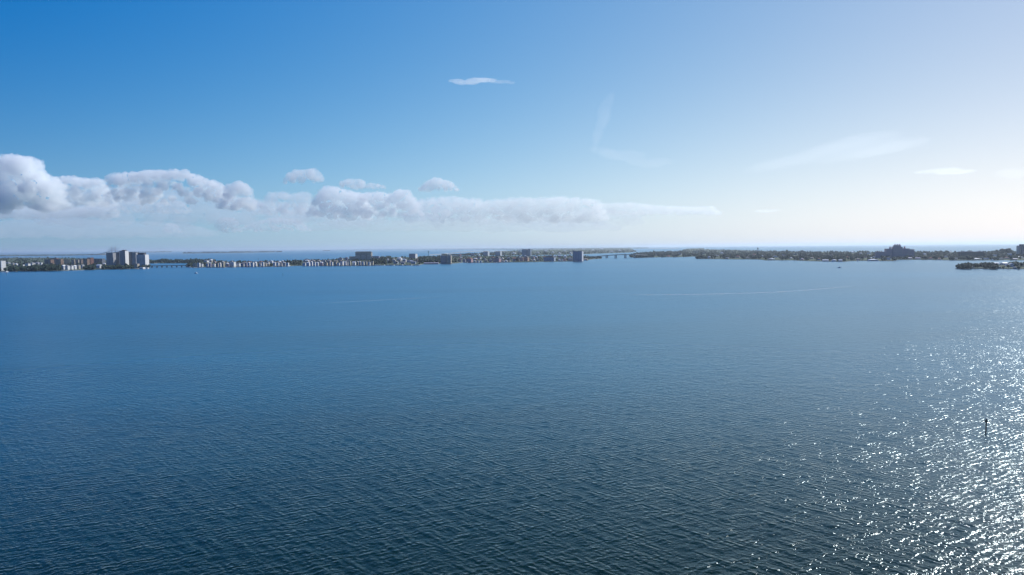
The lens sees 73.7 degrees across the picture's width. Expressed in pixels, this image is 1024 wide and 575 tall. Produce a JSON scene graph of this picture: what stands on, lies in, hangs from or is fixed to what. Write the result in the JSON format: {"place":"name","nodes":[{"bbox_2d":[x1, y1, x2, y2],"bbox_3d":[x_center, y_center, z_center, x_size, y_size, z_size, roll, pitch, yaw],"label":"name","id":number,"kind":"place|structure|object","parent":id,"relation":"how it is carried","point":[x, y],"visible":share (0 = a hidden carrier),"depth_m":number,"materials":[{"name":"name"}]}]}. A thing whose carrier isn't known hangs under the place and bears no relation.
{"place":"outdoors","nodes":[
{"label":"outdoors","id":0,"kind":"place"},
{"bbox_2d":[3,254,98,255],"bbox_3d":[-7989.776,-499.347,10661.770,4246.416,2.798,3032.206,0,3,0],"label":"shore","id":1,"kind":"structure","parent":0,"point":[48,255],"depth_m":9604.94,"materials":[{"name":"green plant"}]},
{"bbox_2d":[0,254,105,255],"bbox_3d":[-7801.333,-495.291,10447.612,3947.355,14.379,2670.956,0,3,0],"label":"woodland","id":2,"kind":"object","parent":1,"relation":"on","point":[49,254],"visible":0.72,"depth_m":9977.44,"materials":[{"name":"green plant"}]},
{"bbox_2d":[0,258,149,270],"bbox_3d":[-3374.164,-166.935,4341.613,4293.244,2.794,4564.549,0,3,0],"label":"peninsula","id":3,"kind":"object","parent":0,"point":[14,259],"visible":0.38,"depth_m":3654.97,"materials":[{"name":"green plant"}]},
{"bbox_2d":[0,261,5,270],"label":"condo building","id":4,"kind":"structure","parent":3,"relation":"on","point":[2,264],"depth_m":2119.24,"materials":[{"name":"white paint"}]},
{"bbox_2d":[8,264,61,270],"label":"mangrove belt","id":5,"kind":"object","parent":3,"relation":"on","point":[31,268],"visible":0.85,"depth_m":2086.12,"materials":[{"name":"green plant"}]},
{"bbox_2d":[44,259,53,263],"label":"condo building","id":6,"kind":"structure","parent":3,"relation":"on","point":[48,261],"depth_m":2791.79,"materials":[{"name":"brown paint"}]},
{"bbox_2d":[56,259,63,264],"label":"condo building","id":7,"kind":"structure","parent":3,"relation":"on","point":[60,261],"depth_m":2798.59,"materials":[{"name":"brown paint"}]},
{"bbox_2d":[0,257,149,270],"bbox_3d":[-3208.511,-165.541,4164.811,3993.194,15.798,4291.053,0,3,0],"label":"woodland","id":8,"kind":"object","parent":3,"relation":"on","point":[34,261],"visible":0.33,"depth_m":2839.69,"materials":[{"name":"green plant"}]},
{"bbox_2d":[83,259,89,264],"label":"condo building","id":9,"kind":"structure","parent":3,"relation":"on","point":[86,261],"depth_m":2779.31,"materials":[{"name":"brown paint"}]},
{"bbox_2d":[94,259,104,263],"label":"condo building","id":10,"kind":"structure","parent":3,"relation":"on","point":[102,261],"depth_m":2943.20,"materials":[{"name":"grey paint"}]},
{"bbox_2d":[83,263,136,269],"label":"mangrove belt","id":11,"kind":"object","parent":3,"relation":"on","point":[90,266],"visible":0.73,"depth_m":2214.84,"materials":[{"name":"green plant"}]},
{"bbox_2d":[106,253,115,265],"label":"condo building","id":12,"kind":"structure","parent":3,"relation":"on","point":[110,258],"depth_m":2603.92,"materials":[{"name":"grey paint"}]},
{"bbox_2d":[113,252,119,264],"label":"condo building","id":13,"kind":"structure","parent":3,"relation":"on","point":[117,258],"depth_m":2660.31,"materials":[{"name":"grey paint"}]},
{"bbox_2d":[119,250,128,264],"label":"condo building","id":14,"kind":"structure","parent":3,"relation":"on","point":[124,256],"depth_m":2607.11,"materials":[{"name":"grey paint"}]},
{"bbox_2d":[129,252,131,264],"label":"condo building","id":15,"kind":"structure","parent":3,"relation":"on","point":[130,258],"depth_m":2640.79,"materials":[{"name":"grey paint"}]},
{"bbox_2d":[132,252,138,264],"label":"condo building","id":16,"kind":"structure","parent":3,"relation":"on","point":[134,260],"depth_m":2590.09,"materials":[{"name":"grey paint"}]},
{"bbox_2d":[136,253,148,265],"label":"condo building","id":17,"kind":"structure","parent":3,"relation":"on","point":[142,258],"depth_m":2478.41,"materials":[{"name":"white paint"}]},
{"bbox_2d":[129,249,357,251],"bbox_3d":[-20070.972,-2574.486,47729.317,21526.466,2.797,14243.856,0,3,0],"label":"island","id":18,"kind":"structure","parent":0,"point":[233,250],"depth_m":45099.11,"materials":[{"name":"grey plant"}]},
{"bbox_2d":[190,256,601,267],"bbox_3d":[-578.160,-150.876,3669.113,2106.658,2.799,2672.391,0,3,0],"label":"island","id":19,"kind":"structure","parent":0,"point":[407,264],"depth_m":2800.48,"materials":[{"name":"green plant"}]},
{"bbox_2d":[229,262,235,266],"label":"house","id":20,"kind":"structure","parent":19,"relation":"on","point":[232,264],"depth_m":2369.52,"materials":[{"name":"white paint"}]},
{"bbox_2d":[349,251,379,259],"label":"condo building","id":21,"kind":"structure","parent":19,"relation":"on","point":[363,255],"depth_m":3526.03,"materials":[{"name":"beige paint"}]},
{"bbox_2d":[372,256,392,264],"bbox_3d":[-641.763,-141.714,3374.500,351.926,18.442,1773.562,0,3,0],"label":"woodland","id":22,"kind":"object","parent":19,"relation":"on","point":[383,258],"visible":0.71,"depth_m":3031.64,"materials":[{"name":"green plant"}]},
{"bbox_2d":[186,255,601,266],"bbox_3d":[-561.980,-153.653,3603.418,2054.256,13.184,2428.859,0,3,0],"label":"woodland","id":23,"kind":"object","parent":19,"relation":"on","point":[188,264],"visible":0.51,"depth_m":3218.45,"materials":[{"name":"green plant"}]},
{"bbox_2d":[409,254,417,257],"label":"condo building","id":24,"kind":"structure","parent":19,"relation":"on","point":[413,255],"depth_m":3910.71,"materials":[{"name":"white paint"}]},
{"bbox_2d":[418,255,441,262],"bbox_3d":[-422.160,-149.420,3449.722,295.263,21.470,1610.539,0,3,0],"label":"woodland","id":25,"kind":"object","parent":19,"relation":"on","point":[433,260],"visible":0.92,"depth_m":2893.55,"materials":[{"name":"plant"}]},
{"bbox_2d":[441,255,445,263],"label":"condo building","id":26,"kind":"structure","parent":19,"relation":"on","point":[443,259],"depth_m":2608.33,"materials":[{"name":"grey paint"}]},
{"bbox_2d":[446,255,451,263],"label":"condo building","id":27,"kind":"structure","parent":19,"relation":"on","point":[448,259],"depth_m":2600.91,"materials":[{"name":"beige paint"}]},
{"bbox_2d":[466,257,472,262],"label":"house","id":28,"kind":"structure","parent":19,"relation":"on","point":[469,260],"depth_m":2753.91,"materials":[{"name":"white paint"}]},
{"bbox_2d":[483,251,489,255],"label":"condo building","id":29,"kind":"structure","parent":19,"relation":"on","point":[486,253],"depth_m":4748.77,"materials":[{"name":"white paint"}]},
{"bbox_2d":[493,257,500,261],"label":"house","id":30,"kind":"structure","parent":19,"relation":"on","point":[496,259],"depth_m":2759.08,"materials":[{"name":"pink paint"}]},
{"bbox_2d":[495,251,501,255],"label":"condo building","id":31,"kind":"structure","parent":19,"relation":"on","point":[498,253],"depth_m":4693.13,"materials":[{"name":"white paint"}]},
{"bbox_2d":[522,249,527,256],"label":"condo building","id":32,"kind":"structure","parent":19,"relation":"on","point":[524,252],"depth_m":4320.00,"materials":[{"name":"grey paint"}]},
{"bbox_2d":[544,256,555,260],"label":"house","id":33,"kind":"structure","parent":19,"relation":"on","point":[549,258],"depth_m":2873.77,"materials":[{"name":"blue paint"}]},
{"bbox_2d":[573,251,582,260],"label":"condo building","id":34,"kind":"structure","parent":19,"relation":"on","point":[577,255],"depth_m":2822.46,"materials":[{"name":"blue paint"}]},
{"bbox_2d":[0,244,1023,574],"bbox_3d":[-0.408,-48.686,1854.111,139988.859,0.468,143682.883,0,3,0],"label":"water","id":35,"kind":"structure","parent":0,"point":[610,414],"depth_m":242.28,"materials":[{"name":"blue liquid"}]},
{"bbox_2d":[86,247,120,254],"bbox_3d":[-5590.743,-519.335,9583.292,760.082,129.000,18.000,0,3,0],"label":"cable stayed bridge","id":36,"kind":"structure","parent":35,"relation":"on","point":[115,250],"depth_m":9580.78,"materials":[{"name":"grey concrete"}]},
{"bbox_2d":[147,265,186,267],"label":"trestle bridge","id":37,"kind":"structure","parent":35,"relation":"in","point":[165,265],"depth_m":2389.36,"materials":[{"name":"grey concrete"}]},
{"bbox_2d":[586,254,642,257],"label":"road bridge","id":38,"kind":"structure","parent":35,"relation":"in","point":[618,254],"depth_m":3578.12,"materials":[{"name":"grey concrete"}]},
{"bbox_2d":[985,418,987,433],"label":"channel marker","id":39,"kind":"object","parent":35,"relation":"in","point":[986,420],"visible":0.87,"depth_m":215.90,"materials":[{"name":"grey"}]},
{"bbox_2d":[0,0,1023,251],"label":"sky","id":40,"kind":"structure","parent":0,"point":[129,125],"materials":[{"name":"blue"}]},
{"bbox_2d":[384,248,640,249],"bbox_3d":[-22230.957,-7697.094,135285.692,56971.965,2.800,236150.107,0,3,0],"label":"horizon shore","id":41,"kind":"structure","parent":0,"point":[514,249],"depth_m":24598.08,"materials":[{"name":"grey"}]},
{"bbox_2d":[458,247,640,249],"bbox_3d":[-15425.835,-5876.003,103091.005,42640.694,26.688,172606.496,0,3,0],"label":"woodland","id":42,"kind":"object","parent":41,"relation":"on","point":[564,248],"visible":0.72,"depth_m":21875.53,"materials":[{"name":"green plant"}]},
{"bbox_2d":[452,249,635,255],"bbox_3d":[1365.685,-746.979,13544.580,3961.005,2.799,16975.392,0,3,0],"label":"back island","id":43,"kind":"structure","parent":0,"point":[561,250],"depth_m":8783.39,"materials":[{"name":"green soil"}]},
{"bbox_2d":[441,248,635,254],"bbox_3d":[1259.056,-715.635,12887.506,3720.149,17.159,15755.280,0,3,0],"label":"woodland","id":44,"kind":"object","parent":43,"relation":"on","point":[544,252],"visible":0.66,"depth_m":6560.95,"materials":[{"name":"green plant"}]},
{"bbox_2d":[637,248,703,257],"bbox_3d":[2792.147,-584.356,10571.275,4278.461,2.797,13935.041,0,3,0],"label":"shore","id":45,"kind":"structure","parent":0,"point":[697,249],"depth_m":4228.25,"materials":[{"name":"grey soil"}]},
{"bbox_2d":[629,248,703,257],"bbox_3d":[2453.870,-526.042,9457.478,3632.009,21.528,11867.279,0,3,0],"label":"woodland","id":46,"kind":"object","parent":45,"relation":"on","point":[676,253],"visible":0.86,"depth_m":4551.58,"materials":[{"name":"green plant"}]},
{"bbox_2d":[696,249,1023,261],"bbox_3d":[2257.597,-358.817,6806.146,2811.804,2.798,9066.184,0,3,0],"label":"barrier island","id":47,"kind":"structure","parent":0,"point":[864,259],"depth_m":2779.27,"materials":[{"name":"green plant"}]},
{"bbox_2d":[695,249,1023,260],"bbox_3d":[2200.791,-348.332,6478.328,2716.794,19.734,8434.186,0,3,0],"label":"woodland","id":48,"kind":"object","parent":47,"relation":"on","point":[837,255],"visible":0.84,"depth_m":3255.82,"materials":[{"name":"green plant"}]},
{"bbox_2d":[875,244,914,258],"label":"hotel","id":49,"kind":"structure","parent":47,"relation":"on","point":[895,250],"depth_m":2805.30,"materials":[{"name":"grey paint"}]},
{"bbox_2d":[958,251,983,255],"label":"condo building","id":50,"kind":"structure","parent":47,"relation":"on","point":[978,253],"depth_m":2707.20,"materials":[{"name":"brown paint"}]},
{"bbox_2d":[1003,248,1012,252],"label":"round tree","id":51,"kind":"object","parent":47,"relation":"on","point":[1008,250],"visible":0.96,"depth_m":3548.76,"materials":[{"name":"green plant"}]},
{"bbox_2d":[1016,246,1020,253],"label":"condo building","id":52,"kind":"structure","parent":47,"relation":"on","point":[1018,249],"depth_m":3020.07,"materials":[{"name":"grey paint"}]},
{"bbox_2d":[1019,244,1023,254],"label":"condo building","id":53,"kind":"structure","parent":47,"relation":"on","point":[1022,249],"depth_m":3003.12,"materials":[{"name":"grey paint"}]},
{"bbox_2d":[959,264,1023,268],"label":"island","id":54,"kind":"structure","parent":0,"point":[1006,267],"depth_m":1624.47,"materials":[{"name":"grey"}]},
{"bbox_2d":[955,261,1023,268],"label":"woodland","id":55,"kind":"object","parent":54,"relation":"on","point":[993,265],"visible":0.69,"depth_m":1608.99,"materials":[{"name":"green plant"}]},
{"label":"back shore","id":56,"kind":"structure","parent":0,"visible":0},
{"bbox_2d":[149,258,215,262],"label":"woodland","id":57,"kind":"object","parent":56,"relation":"on","point":[199,260],"visible":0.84,"depth_m":3190.50,"materials":[{"name":"green plant"}]},
{"bbox_3d":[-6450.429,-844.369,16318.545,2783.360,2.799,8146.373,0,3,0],"label":"far island","id":58,"kind":"structure","parent":0,"visible":0},
{"bbox_2d":[183,251,274,252],"bbox_3d":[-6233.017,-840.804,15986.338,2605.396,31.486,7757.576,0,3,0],"label":"woodland","id":59,"kind":"object","parent":58,"relation":"on","point":[227,252],"visible":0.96,"depth_m":13874.86,"materials":[{"name":"green plant"}]}
]}

